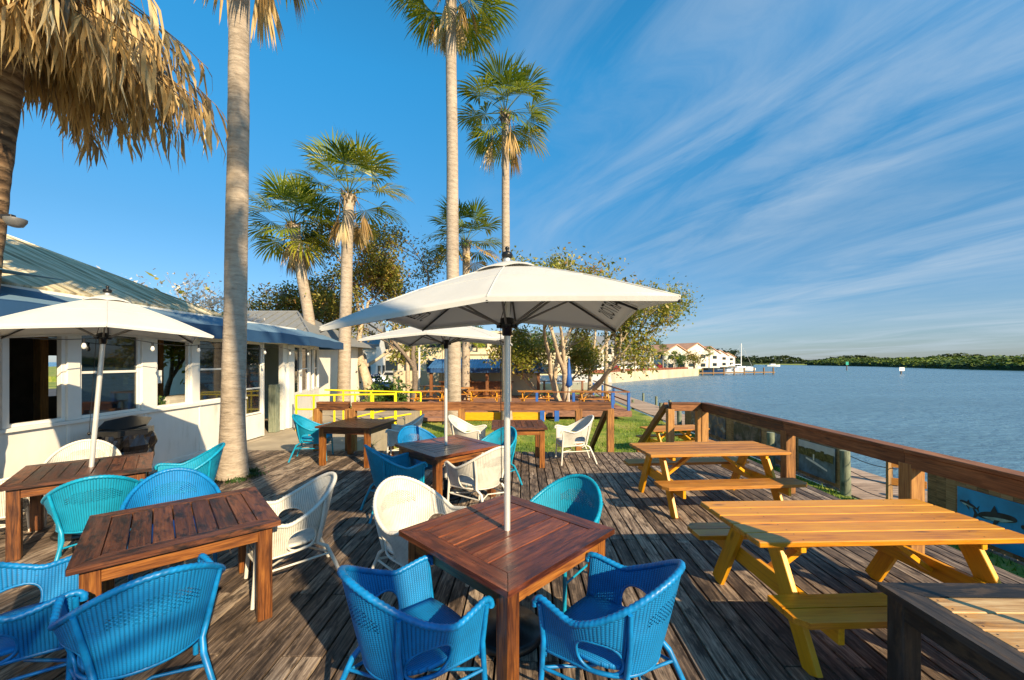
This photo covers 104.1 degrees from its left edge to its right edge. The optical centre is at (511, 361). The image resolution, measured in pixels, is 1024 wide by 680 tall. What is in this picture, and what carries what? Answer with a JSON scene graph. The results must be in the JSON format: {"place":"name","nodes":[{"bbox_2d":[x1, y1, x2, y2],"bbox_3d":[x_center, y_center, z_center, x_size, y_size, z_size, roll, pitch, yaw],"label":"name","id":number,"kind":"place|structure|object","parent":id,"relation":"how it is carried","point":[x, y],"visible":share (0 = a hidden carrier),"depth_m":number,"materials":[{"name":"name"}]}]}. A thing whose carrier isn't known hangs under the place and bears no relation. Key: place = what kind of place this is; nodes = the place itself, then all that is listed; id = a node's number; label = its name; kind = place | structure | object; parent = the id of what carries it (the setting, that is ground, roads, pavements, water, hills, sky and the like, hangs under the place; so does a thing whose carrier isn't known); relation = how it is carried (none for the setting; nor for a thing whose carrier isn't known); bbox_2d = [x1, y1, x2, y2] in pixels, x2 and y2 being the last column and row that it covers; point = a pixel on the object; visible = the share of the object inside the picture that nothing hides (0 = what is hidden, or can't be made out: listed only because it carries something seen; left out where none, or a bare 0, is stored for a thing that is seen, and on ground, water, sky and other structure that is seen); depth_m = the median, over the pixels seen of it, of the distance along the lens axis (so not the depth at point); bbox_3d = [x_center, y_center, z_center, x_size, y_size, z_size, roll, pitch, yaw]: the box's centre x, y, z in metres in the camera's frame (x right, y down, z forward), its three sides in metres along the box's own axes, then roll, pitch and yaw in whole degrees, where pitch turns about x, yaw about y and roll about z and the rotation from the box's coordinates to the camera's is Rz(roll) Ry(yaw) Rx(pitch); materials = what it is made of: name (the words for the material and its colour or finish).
{"place":"outdoors","nodes":[
{"label":"outdoors","id":0,"kind":"place"},
{"bbox_2d":[48,388,431,400],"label":"parking lot","id":1,"kind":"structure","parent":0,"point":[52,392],"depth_m":33.23,"materials":[{"name":"grey asphalt"}]},
{"bbox_2d":[351,323,388,374],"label":"building","id":2,"kind":"structure","parent":1,"relation":"on","point":[378,366],"depth_m":34.47,"materials":[{"name":"white paint"}]},
{"bbox_2d":[393,371,439,397],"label":"garden wall","id":3,"kind":"structure","parent":1,"relation":"on","point":[424,377],"depth_m":28.88,"materials":[{"name":"beige paint"}]},
{"bbox_2d":[247,410,419,451],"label":"patio","id":4,"kind":"structure","parent":0,"point":[287,440],"depth_m":10.49,"materials":[{"name":"concrete"}]},
{"bbox_2d":[295,389,421,430],"bbox_3d":[-4.500,1.627,12.040,3.160,1.446,1.780,0,0,0],"label":"ramp railing","id":5,"kind":"object","parent":4,"relation":"on","point":[372,413],"visible":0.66,"depth_m":11.58,"materials":[{"name":"yellow metal"}]},
{"bbox_2d":[48,366,701,381],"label":"riverside ground","id":6,"kind":"structure","parent":0,"point":[52,374],"depth_m":70.14,"materials":[{"name":"green plant"}]},
{"bbox_2d":[610,368,698,382],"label":"seawall","id":7,"kind":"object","parent":6,"relation":"on","point":[661,374],"visible":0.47,"depth_m":75.25,"materials":[{"name":"concrete"}]},
{"bbox_2d":[639,344,689,367],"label":"condominium","id":8,"kind":"structure","parent":6,"relation":"on","point":[673,347],"depth_m":103.05,"materials":[{"name":"white paint"}]},
{"bbox_2d":[663,343,710,368],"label":"condominium","id":9,"kind":"structure","parent":6,"relation":"on","point":[697,347],"depth_m":117.11,"materials":[{"name":"white paint"}]},
{"bbox_2d":[7,0,1023,361],"label":"sky","id":10,"kind":"structure","parent":0,"point":[832,178],"materials":[{"name":"blue"}]},
{"bbox_2d":[48,362,1023,498],"bbox_3d":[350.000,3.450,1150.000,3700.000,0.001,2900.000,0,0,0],"label":"water","id":11,"kind":"structure","parent":0,"point":[975,415],"depth_m":34.12,"materials":[{"name":"blue liquid"}]},
{"bbox_2d":[48,382,1023,577],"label":"lawn","id":12,"kind":"structure","parent":0,"point":[636,415],"depth_m":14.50,"materials":[{"name":"green plant"}]},
{"bbox_2d":[0,234,343,520],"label":"restaurant building","id":13,"kind":"structure","parent":12,"relation":"on","point":[38,425],"depth_m":7.35,"materials":[{"name":"white paint"}]},
{"bbox_2d":[7,336,64,427],"bbox_3d":[-6.459,0.193,5.401,0.072,1.326,0.691,0,0,0],"label":"window","id":14,"kind":"structure","parent":13,"relation":"in","point":[60,343],"depth_m":5.70,"materials":[{"name":"white paint"}]},
{"bbox_2d":[80,335,139,418],"bbox_3d":[-6.461,0.193,6.413,0.072,1.326,0.993,0,0,0],"label":"window","id":15,"kind":"structure","parent":13,"relation":"in","point":[120,390],"depth_m":6.46,"materials":[{"name":"clear glass"}]},
{"bbox_2d":[24,337,314,354],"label":"string lights","id":16,"kind":"object","parent":13,"relation":"hanging from","point":[84,346],"visible":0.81,"depth_m":6.57,"materials":[{"name":"white plastic"}]},
{"bbox_2d":[157,340,189,407],"bbox_3d":[-6.464,0.193,7.591,0.072,1.326,0.792,0,0,0],"label":"window","id":17,"kind":"structure","parent":13,"relation":"in","point":[187,348],"depth_m":7.94,"materials":[{"name":"white paint"}]},
{"bbox_2d":[200,338,221,402],"bbox_3d":[-6.467,0.193,8.659,0.072,1.326,0.950,0,0,0],"label":"window","id":18,"kind":"structure","parent":13,"relation":"in","point":[210,354],"depth_m":8.56,"materials":[{"name":"white paint"}]},
{"bbox_2d":[246,342,261,415],"bbox_3d":[-6.470,0.430,9.956,0.072,1.800,0.667,0,0,0],"label":"window","id":19,"kind":"structure","parent":13,"relation":"in","point":[253,369],"depth_m":10.01,"materials":[{"name":"white paint"}]},
{"bbox_2d":[268,384,279,432],"bbox_3d":[-6.520,1.290,10.950,0.200,1.300,0.200,0,0,0],"label":"timber post","id":20,"kind":"object","parent":13,"relation":"on","point":[273,408],"visible":1,"depth_m":10.85,"materials":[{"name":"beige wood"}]},
{"bbox_2d":[295,346,299,393],"bbox_3d":[-6.609,0.263,12.219,0.060,1.465,0.800,0,0,-15],"label":"window","id":21,"kind":"structure","parent":13,"relation":"in","point":[297,353],"depth_m":12.39,"materials":[{"name":"white paint"}]},
{"bbox_2d":[302,347,307,391],"bbox_3d":[-6.859,0.263,13.161,0.060,1.465,0.950,0,0,-15],"label":"window","id":22,"kind":"structure","parent":13,"relation":"in","point":[304,349],"depth_m":13.25,"materials":[{"name":"white paint"}]},
{"bbox_2d":[97,266,262,347],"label":"frangipani tree","id":23,"kind":"object","parent":12,"relation":"on","point":[211,304],"visible":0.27,"depth_m":14.30,"materials":[{"name":"green plant"}]},
{"bbox_2d":[145,271,222,395],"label":"tree","id":24,"kind":"object","parent":12,"relation":"on","point":[174,351],"visible":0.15,"depth_m":14.32,"materials":[{"name":"brown plant"}]},
{"bbox_2d":[164,311,376,418],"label":"metal roof building","id":25,"kind":"structure","parent":12,"relation":"on","point":[328,367],"depth_m":17.71,"materials":[{"name":"white paint"}]},
{"bbox_2d":[213,271,339,320],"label":"broadleaf tree","id":26,"kind":"object","parent":12,"relation":"on","point":[288,301],"visible":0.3,"depth_m":22.61,"materials":[{"name":"green plant"}]},
{"bbox_2d":[248,165,342,324],"bbox_3d":[-10.173,-3.267,18.527,5.182,11.078,4.813,0,0,0],"label":"palm tree","id":27,"kind":"object","parent":12,"relation":"on","point":[299,263],"visible":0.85,"depth_m":18.28,"materials":[{"name":"green plant"}]},
{"bbox_2d":[279,122,412,403],"bbox_3d":[-6.849,-3.765,16.907,5.654,12.455,5.117,0,0,0],"label":"palm tree","id":28,"kind":"object","parent":12,"relation":"on","point":[349,234],"visible":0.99,"depth_m":16.79,"materials":[{"name":"green plant"}]},
{"bbox_2d":[296,198,418,401],"bbox_3d":[-8.806,-2.733,22.819,9.786,10.840,8.153,0,0,0],"label":"broadleaf tree","id":29,"kind":"object","parent":12,"relation":"on","point":[380,288],"visible":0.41,"depth_m":21.12,"materials":[{"name":"green plant"}]},
{"bbox_2d":[294,214,461,401],"bbox_3d":[-7.749,-2.844,23.665,9.958,11.464,6.597,0,0,-39],"label":"broadleaf tree","id":30,"kind":"object","parent":12,"relation":"on","point":[333,302],"visible":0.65,"depth_m":22.36,"materials":[{"name":"green plant"}]},
{"bbox_2d":[357,364,419,401],"bbox_3d":[-6.811,1.672,21.146,3.712,3.076,3.065,0,0,42],"label":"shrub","id":31,"kind":"object","parent":12,"relation":"on","point":[401,397],"visible":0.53,"depth_m":20.65,"materials":[{"name":"green plant"}]},
{"bbox_2d":[385,341,429,370],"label":"background tree","id":32,"kind":"object","parent":12,"relation":"on","point":[400,358],"visible":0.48,"depth_m":46.16,"materials":[{"name":"green plant"}]},
{"bbox_2d":[385,331,512,370],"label":"building","id":33,"kind":"structure","parent":12,"relation":"on","point":[424,365],"depth_m":58.89,"materials":[{"name":"beige paint"}]},
{"bbox_2d":[385,0,518,434],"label":"palm tree","id":34,"kind":"object","parent":12,"relation":"on","point":[453,35],"visible":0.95,"depth_m":14.79,"materials":[{"name":"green plant"}]},
{"bbox_2d":[421,195,501,399],"bbox_3d":[-2.792,-3.504,24.103,5.724,12.796,5.458,0,0,0],"label":"palm tree","id":35,"kind":"object","parent":12,"relation":"on","point":[465,245],"visible":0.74,"depth_m":23.78,"materials":[{"name":"green plant"}]},
{"bbox_2d":[465,412,539,419],"bbox_3d":[-0.450,2.480,18.000,3.900,0.360,0.160,0,0,0],"label":"yellow timber","id":36,"kind":"object","parent":12,"relation":"on","point":[497,415],"visible":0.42,"depth_m":17.92,"materials":[{"name":"paint"}]},
{"bbox_2d":[457,46,558,419],"bbox_3d":[-0.297,-5.404,17.430,5.094,16.146,4.962,0,0,0],"label":"palm tree","id":37,"kind":"object","parent":12,"relation":"on","point":[508,84],"visible":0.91,"depth_m":17.33,"materials":[{"name":"green plant"}]},
{"bbox_2d":[470,352,578,374],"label":"building","id":38,"kind":"structure","parent":12,"relation":"on","point":[475,355],"depth_m":54.00,"materials":[{"name":"beige paint"}]},
{"bbox_2d":[422,394,631,416],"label":"deck","id":39,"kind":"structure","parent":12,"relation":"on","point":[619,411],"depth_m":18.30,"materials":[{"name":"red wood"}]},
{"bbox_2d":[427,359,543,398],"bbox_3d":[-1.599,1.064,25.407,7.009,2.452,2.885,0,0,0],"label":"bar hut","id":40,"kind":"object","parent":39,"relation":"on","point":[484,376],"visible":0.55,"depth_m":24.80,"materials":[{"name":"blue wood"}]},
{"bbox_2d":[534,380,629,410],"bbox_3d":[3.305,1.817,22.848,4.610,1.005,8.815,0,0,0],"label":"deck railing","id":41,"kind":"object","parent":39,"relation":"on","point":[613,392],"visible":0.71,"depth_m":18.46,"materials":[{"name":"blue paint"}]},
{"bbox_2d":[480,325,609,397],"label":"broadleaf tree","id":42,"kind":"object","parent":12,"relation":"on","point":[586,355],"visible":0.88,"depth_m":24.18,"materials":[{"name":"green plant"}]},
{"bbox_2d":[561,374,611,390],"bbox_3d":[6.635,1.950,36.000,4.400,1.500,1.800,0,0,0],"label":"covered boat","id":43,"kind":"object","parent":12,"relation":"on","point":[577,387],"visible":0.29,"depth_m":35.46,"materials":[{"name":"fabric"}]},
{"bbox_2d":[495,242,693,401],"bbox_3d":[3.936,-1.352,21.718,10.623,9.774,7.751,0,0,0],"label":"broadleaf tree","id":44,"kind":"object","parent":12,"relation":"on","point":[622,335],"visible":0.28,"depth_m":20.88,"materials":[{"name":"green plant"}]},
{"bbox_2d":[589,411,605,451],"bbox_3d":[2.140,1.820,9.775,0.120,1.811,2.024,0,0,0],"label":"stair handrail","id":45,"kind":"object","parent":12,"relation":"on","point":[600,425],"visible":0.49,"depth_m":9.81,"materials":[{"name":"brown wood"}]},
{"bbox_2d":[534,247,704,389],"bbox_3d":[7.067,-2.026,26.759,10.319,11.128,6.809,0,0,18],"label":"broadleaf tree","id":46,"kind":"object","parent":12,"relation":"on","point":[608,339],"visible":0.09,"depth_m":24.95,"materials":[{"name":"green plant"}]},
{"bbox_2d":[636,402,668,451],"bbox_3d":[3.400,1.820,9.775,0.120,1.811,2.024,0,0,0],"label":"stair handrail","id":47,"kind":"object","parent":12,"relation":"on","point":[658,416],"visible":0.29,"depth_m":9.47,"materials":[{"name":"brown wood"}]},
{"bbox_2d":[635,424,714,442],"bbox_3d":[4.750,2.334,11.700,1.800,0.788,1.411,0,0,-12],"label":"picnic table","id":48,"kind":"object","parent":12,"relation":"on","point":[685,437],"visible":0.52,"depth_m":11.71,"materials":[{"name":"brown wood"}]},
{"bbox_2d":[839,450,850,496],"bbox_3d":[6.735,2.579,8.070,0.185,1.544,0.185,0,0,45],"label":"piling","id":49,"kind":"object","parent":12,"relation":"on","point":[845,471],"visible":0.45,"depth_m":8.01,"materials":[{"name":"grey wood"}]},
{"bbox_2d":[425,453,676,679],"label":"deck framing","id":50,"kind":"object","parent":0,"point":[538,660],"visible":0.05,"depth_m":3.42,"materials":[{"name":"brown wood"}]},
{"bbox_2d":[0,450,1023,679],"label":"deck","id":51,"kind":"structure","parent":50,"relation":"on","point":[736,626],"depth_m":3.42,"materials":[{"name":"brown wood"}]},
{"bbox_2d":[0,476,28,531],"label":"wicker chair","id":52,"kind":"object","parent":51,"relation":"on","point":[2,503],"visible":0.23,"depth_m":4.34,"materials":[{"name":"white wicker"}]},
{"bbox_2d":[0,555,88,679],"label":"wicker chair","id":53,"kind":"object","parent":51,"relation":"on","point":[26,635],"visible":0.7,"depth_m":2.22,"materials":[{"name":"blue wicker"}]},
{"bbox_2d":[0,452,153,561],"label":"square table","id":54,"kind":"object","parent":51,"relation":"on","point":[36,483],"visible":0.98,"depth_m":4.30,"materials":[{"name":"brown wood"}]},
{"bbox_2d":[43,439,121,526],"bbox_3d":[-5.525,1.504,5.148,0.728,0.904,0.724,0,0,-42],"label":"wicker chair","id":55,"kind":"object","parent":51,"relation":"on","point":[106,448],"visible":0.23,"depth_m":5.33,"materials":[{"name":"white wicker"}]},
{"bbox_2d":[41,475,142,560],"bbox_3d":[-4.075,1.504,3.922,0.728,0.904,0.724,0,0,-42],"label":"wicker chair","id":56,"kind":"object","parent":51,"relation":"on","point":[73,515],"visible":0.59,"depth_m":3.67,"materials":[{"name":"teal wicker"}]},
{"bbox_2d":[0,285,213,540],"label":"market umbrella","id":57,"kind":"object","parent":51,"relation":"on","point":[101,318],"visible":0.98,"depth_m":4.42,"materials":[{"name":"fabric"}]},
{"bbox_2d":[0,0,229,287],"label":"palm tree","id":58,"kind":"object","parent":51,"relation":"on","point":[77,64],"visible":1,"depth_m":4.66,"materials":[{"name":"beige plant"}]},
{"bbox_2d":[0,214,27,227],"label":"spotlight","id":59,"kind":"object","parent":58,"relation":"attached to","point":[11,220],"visible":1,"depth_m":4.32,"materials":[{"name":"grey metal"}]},
{"bbox_2d":[97,416,157,492],"bbox_3d":[-5.873,1.410,6.048,0.781,1.073,0.740,0,0,0],"label":"trash bin","id":60,"kind":"object","parent":51,"relation":"on","point":[130,435],"visible":0.52,"depth_m":5.96,"materials":[{"name":"black plastic"}]},
{"bbox_2d":[47,553,225,679],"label":"wicker chair","id":61,"kind":"object","parent":51,"relation":"on","point":[156,623],"visible":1,"depth_m":2.02,"materials":[{"name":"blue wicker"}]},
{"bbox_2d":[120,467,220,581],"bbox_3d":[-3.125,1.504,3.688,0.728,0.904,0.724,0,0,-42],"label":"wicker chair","id":62,"kind":"object","parent":51,"relation":"on","point":[138,495],"visible":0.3,"depth_m":3.89,"materials":[{"name":"blue wicker"}]},
{"bbox_2d":[65,486,280,674],"bbox_3d":[-2.530,1.580,3.080,1.100,0.740,1.100,0,0,-41],"label":"square table","id":63,"kind":"object","parent":51,"relation":"on","point":[103,557],"visible":1,"depth_m":2.91,"materials":[{"name":"brown wood"}]},
{"bbox_2d":[154,442,224,496],"bbox_3d":[-3.990,1.504,4.953,0.724,0.904,0.728,0,0,-38],"label":"wicker chair","id":64,"kind":"object","parent":51,"relation":"on","point":[207,462],"visible":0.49,"depth_m":5.02,"materials":[{"name":"teal wicker"}]},
{"bbox_2d":[214,465,268,484],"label":"weeds","id":65,"kind":"object","parent":51,"relation":"on","point":[254,471],"visible":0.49,"depth_m":6.57,"materials":[{"name":"green plant"}]},
{"bbox_2d":[194,0,322,480],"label":"palm tree","id":66,"kind":"object","parent":51,"relation":"on","point":[233,463],"visible":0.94,"depth_m":6.66,"materials":[{"name":"beige plant"}]},
{"bbox_2d":[244,471,339,609],"bbox_3d":[-1.950,1.504,3.573,0.724,0.904,0.728,0,0,-38],"label":"wicker chair","id":67,"kind":"object","parent":51,"relation":"on","point":[310,500],"visible":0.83,"depth_m":3.48,"materials":[{"name":"white wicker"}]},
{"bbox_2d":[288,414,333,462],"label":"wicker chair","id":68,"kind":"object","parent":51,"relation":"on","point":[304,427],"visible":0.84,"depth_m":7.81,"materials":[{"name":"teal wicker"}]},
{"bbox_2d":[313,401,350,450],"bbox_3d":[-3.905,1.570,8.740,0.834,1.360,0.160,0,0,0],"label":"deck railing","id":69,"kind":"object","parent":51,"relation":"attached to","point":[329,405],"visible":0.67,"depth_m":8.67,"materials":[{"name":"brown wood"}]},
{"bbox_2d":[315,418,396,467],"bbox_3d":[-3.020,1.580,7.850,1.100,0.740,1.100,0,0,10],"label":"square table","id":70,"kind":"object","parent":51,"relation":"on","point":[352,427],"visible":0.97,"depth_m":7.44,"materials":[{"name":"brown wood"}]},
{"bbox_2d":[360,444,427,523],"bbox_3d":[-1.552,1.504,5.200,0.724,0.904,0.728,0,0,-32],"label":"wicker chair","id":71,"kind":"object","parent":51,"relation":"on","point":[383,466],"visible":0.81,"depth_m":4.98,"materials":[{"name":"blue wicker"}]},
{"bbox_2d":[385,414,424,455],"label":"wicker chair","id":72,"kind":"object","parent":51,"relation":"on","point":[393,432],"visible":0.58,"depth_m":7.66,"materials":[{"name":"white wicker"}]},
{"bbox_2d":[337,554,494,679],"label":"wicker chair","id":73,"kind":"object","parent":51,"relation":"on","point":[421,630],"visible":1,"depth_m":2.05,"materials":[{"name":"blue wicker"}]},
{"bbox_2d":[371,475,468,586],"bbox_3d":[-0.830,1.504,3.443,0.724,0.904,0.728,0,0,38],"label":"wicker chair","id":74,"kind":"object","parent":51,"relation":"on","point":[391,518],"visible":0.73,"depth_m":3.62,"materials":[{"name":"white wicker"}]},
{"bbox_2d":[397,425,443,469],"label":"wicker chair","id":75,"kind":"object","parent":51,"relation":"on","point":[405,433],"visible":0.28,"depth_m":6.51,"materials":[{"name":"blue wicker"}]},
{"bbox_2d":[358,326,512,500],"bbox_3d":[-0.960,0.626,5.800,1.772,2.643,1.772,0,0,6],"label":"market umbrella","id":76,"kind":"object","parent":51,"relation":"on","point":[412,336],"visible":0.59,"depth_m":5.73,"materials":[{"name":"fabric"}]},
{"bbox_2d":[394,435,500,496],"bbox_3d":[-0.940,1.580,5.800,1.100,0.740,1.100,0,0,-43],"label":"square table","id":77,"kind":"object","parent":51,"relation":"on","point":[436,453],"visible":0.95,"depth_m":5.54,"materials":[{"name":"brown wood"}]},
{"bbox_2d":[448,415,486,439],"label":"wicker chair","id":78,"kind":"object","parent":51,"relation":"on","point":[459,426],"visible":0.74,"depth_m":7.98,"materials":[{"name":"white wicker"}]},
{"bbox_2d":[444,446,503,501],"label":"wicker chair","id":79,"kind":"object","parent":51,"relation":"on","point":[479,473],"visible":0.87,"depth_m":4.95,"materials":[{"name":"white wicker"}]},
{"bbox_2d":[348,402,613,452],"bbox_3d":[-0.660,1.570,8.700,5.744,1.360,0.200,0,0,0],"label":"deck railing","id":80,"kind":"object","parent":51,"relation":"attached to","point":[461,408],"visible":0.84,"depth_m":8.63,"materials":[{"name":"brown wood"}]},
{"bbox_2d":[467,426,522,484],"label":"wicker chair","id":81,"kind":"object","parent":51,"relation":"on","point":[494,437],"visible":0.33,"depth_m":6.43,"materials":[{"name":"teal wicker"}]},
{"bbox_2d":[319,246,680,657],"bbox_3d":[-0.045,0.561,2.870,1.964,2.773,1.766,0,0,9],"label":"market umbrella","id":82,"kind":"object","parent":51,"relation":"on","point":[506,295],"visible":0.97,"depth_m":2.63,"materials":[{"name":"fabric"}]},
{"bbox_2d":[399,495,614,679],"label":"square table","id":83,"kind":"object","parent":51,"relation":"on","point":[477,547],"visible":0.91,"depth_m":2.61,"materials":[{"name":"brown wood"}]},
{"bbox_2d":[491,420,547,467],"bbox_3d":[0.120,1.580,7.720,1.020,0.740,1.020,0,0,-2],"label":"square table","id":84,"kind":"object","parent":51,"relation":"on","point":[537,428],"visible":0.77,"depth_m":7.30,"materials":[{"name":"brown wood"}]},
{"bbox_2d":[530,474,602,612],"bbox_3d":[0.426,1.504,3.467,0.728,0.904,0.724,0,0,44],"label":"wicker chair","id":85,"kind":"object","parent":51,"relation":"on","point":[588,505],"visible":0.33,"depth_m":3.70,"materials":[{"name":"teal wicker"}]},
{"bbox_2d":[554,415,596,465],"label":"wicker chair","id":86,"kind":"object","parent":51,"relation":"on","point":[566,437],"visible":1,"depth_m":7.58,"materials":[{"name":"white wicker"}]},
{"bbox_2d":[532,552,685,679],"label":"wicker chair","id":87,"kind":"object","parent":51,"relation":"on","point":[599,624],"visible":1,"depth_m":2.09,"materials":[{"name":"blue wicker"}]},
{"bbox_2d":[624,441,806,518],"bbox_3d":[2.680,1.584,5.520,1.900,0.788,1.411,0,0,-5],"label":"picnic table","id":88,"kind":"object","parent":51,"relation":"on","point":[662,455],"visible":0.98,"depth_m":5.28,"materials":[{"name":"brown wood"}]},
{"bbox_2d":[687,499,1023,677],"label":"picnic table","id":89,"kind":"object","parent":51,"relation":"on","point":[890,530],"visible":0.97,"depth_m":2.84,"materials":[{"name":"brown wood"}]},
{"bbox_2d":[700,402,1023,553],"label":"deck railing","id":90,"kind":"object","parent":51,"relation":"attached to","point":[914,464],"visible":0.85,"depth_m":4.11,"materials":[{"name":"brown wood"}]},
{"bbox_2d":[877,582,1023,679],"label":"square table","id":91,"kind":"object","parent":51,"relation":"on","point":[979,627],"visible":1,"depth_m":1.97,"materials":[{"name":"brown wood"}]},
{"bbox_2d":[666,402,701,441],"bbox_3d":[3.737,1.570,8.640,0.779,1.360,0.160,0,0,0],"label":"deck railing","id":92,"kind":"object","parent":50,"relation":"on","point":[684,406],"visible":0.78,"depth_m":8.57,"materials":[{"name":"brown wood"}]},
{"bbox_2d":[598,390,1023,565],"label":"boardwalk","id":93,"kind":"structure","parent":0,"point":[870,486],"depth_m":8.98,"materials":[{"name":"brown wood"}]},
{"bbox_2d":[685,411,842,488],"bbox_3d":[7.024,2.230,12.250,0.142,0.940,8.005,0,0,1],"label":"wire mesh fence","id":94,"kind":"object","parent":93,"relation":"on","point":[730,431],"visible":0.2,"depth_m":10.65,"materials":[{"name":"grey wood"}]},
{"bbox_2d":[691,411,725,438],"bbox_3d":[6.976,2.220,14.300,0.008,0.660,2.600,0,0,1],"label":"photo banner","id":95,"kind":"object","parent":94,"relation":"attached to","point":[717,426],"visible":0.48,"depth_m":13.66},
{"bbox_2d":[734,422,760,442],"bbox_3d":[6.926,2.220,11.800,0.008,0.660,1.400,0,0,1],"label":"photo banner","id":96,"kind":"object","parent":94,"relation":"attached to","point":[742,432],"visible":0.58,"depth_m":11.79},
{"bbox_2d":[798,439,834,482],"bbox_3d":[6.843,2.225,9.000,0.024,0.730,1.100,0,0,1],"label":"photo banner","id":97,"kind":"object","parent":94,"relation":"attached to","point":[817,460],"visible":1,"depth_m":8.95,"materials":[{"name":"plastic"}]},
{"bbox_2d":[886,462,926,498],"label":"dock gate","id":98,"kind":"structure","parent":93,"relation":"on","point":[890,479],"depth_m":7.24,"materials":[{"name":"brown wood"}]},
{"bbox_2d":[927,473,1023,561],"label":"picket fence","id":99,"kind":"object","parent":93,"relation":"on","point":[942,492],"visible":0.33,"depth_m":6.22,"materials":[{"name":"grey wood"}]},
{"bbox_2d":[957,486,1023,557],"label":"fish banner","id":100,"kind":"object","parent":99,"relation":"attached to","point":[1000,512],"visible":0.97,"depth_m":5.62,"materials":[{"name":"blue plastic"}]},
{"bbox_2d":[755,364,1023,370],"bbox_3d":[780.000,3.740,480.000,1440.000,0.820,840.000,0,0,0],"label":"bank","id":101,"kind":"structure","parent":0,"point":[875,366],"depth_m":252.55,"materials":[{"name":"green plant"}]},
{"bbox_2d":[746,352,997,363],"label":"distant woods","id":102,"kind":"object","parent":101,"relation":"on","point":[775,360],"visible":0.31,"depth_m":470.32,"materials":[{"name":"green plant"}]},
{"bbox_2d":[804,354,1023,369],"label":"mangroves","id":103,"kind":"object","parent":101,"relation":"on","point":[1002,362],"visible":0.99,"depth_m":192.75,"materials":[{"name":"green plant"}]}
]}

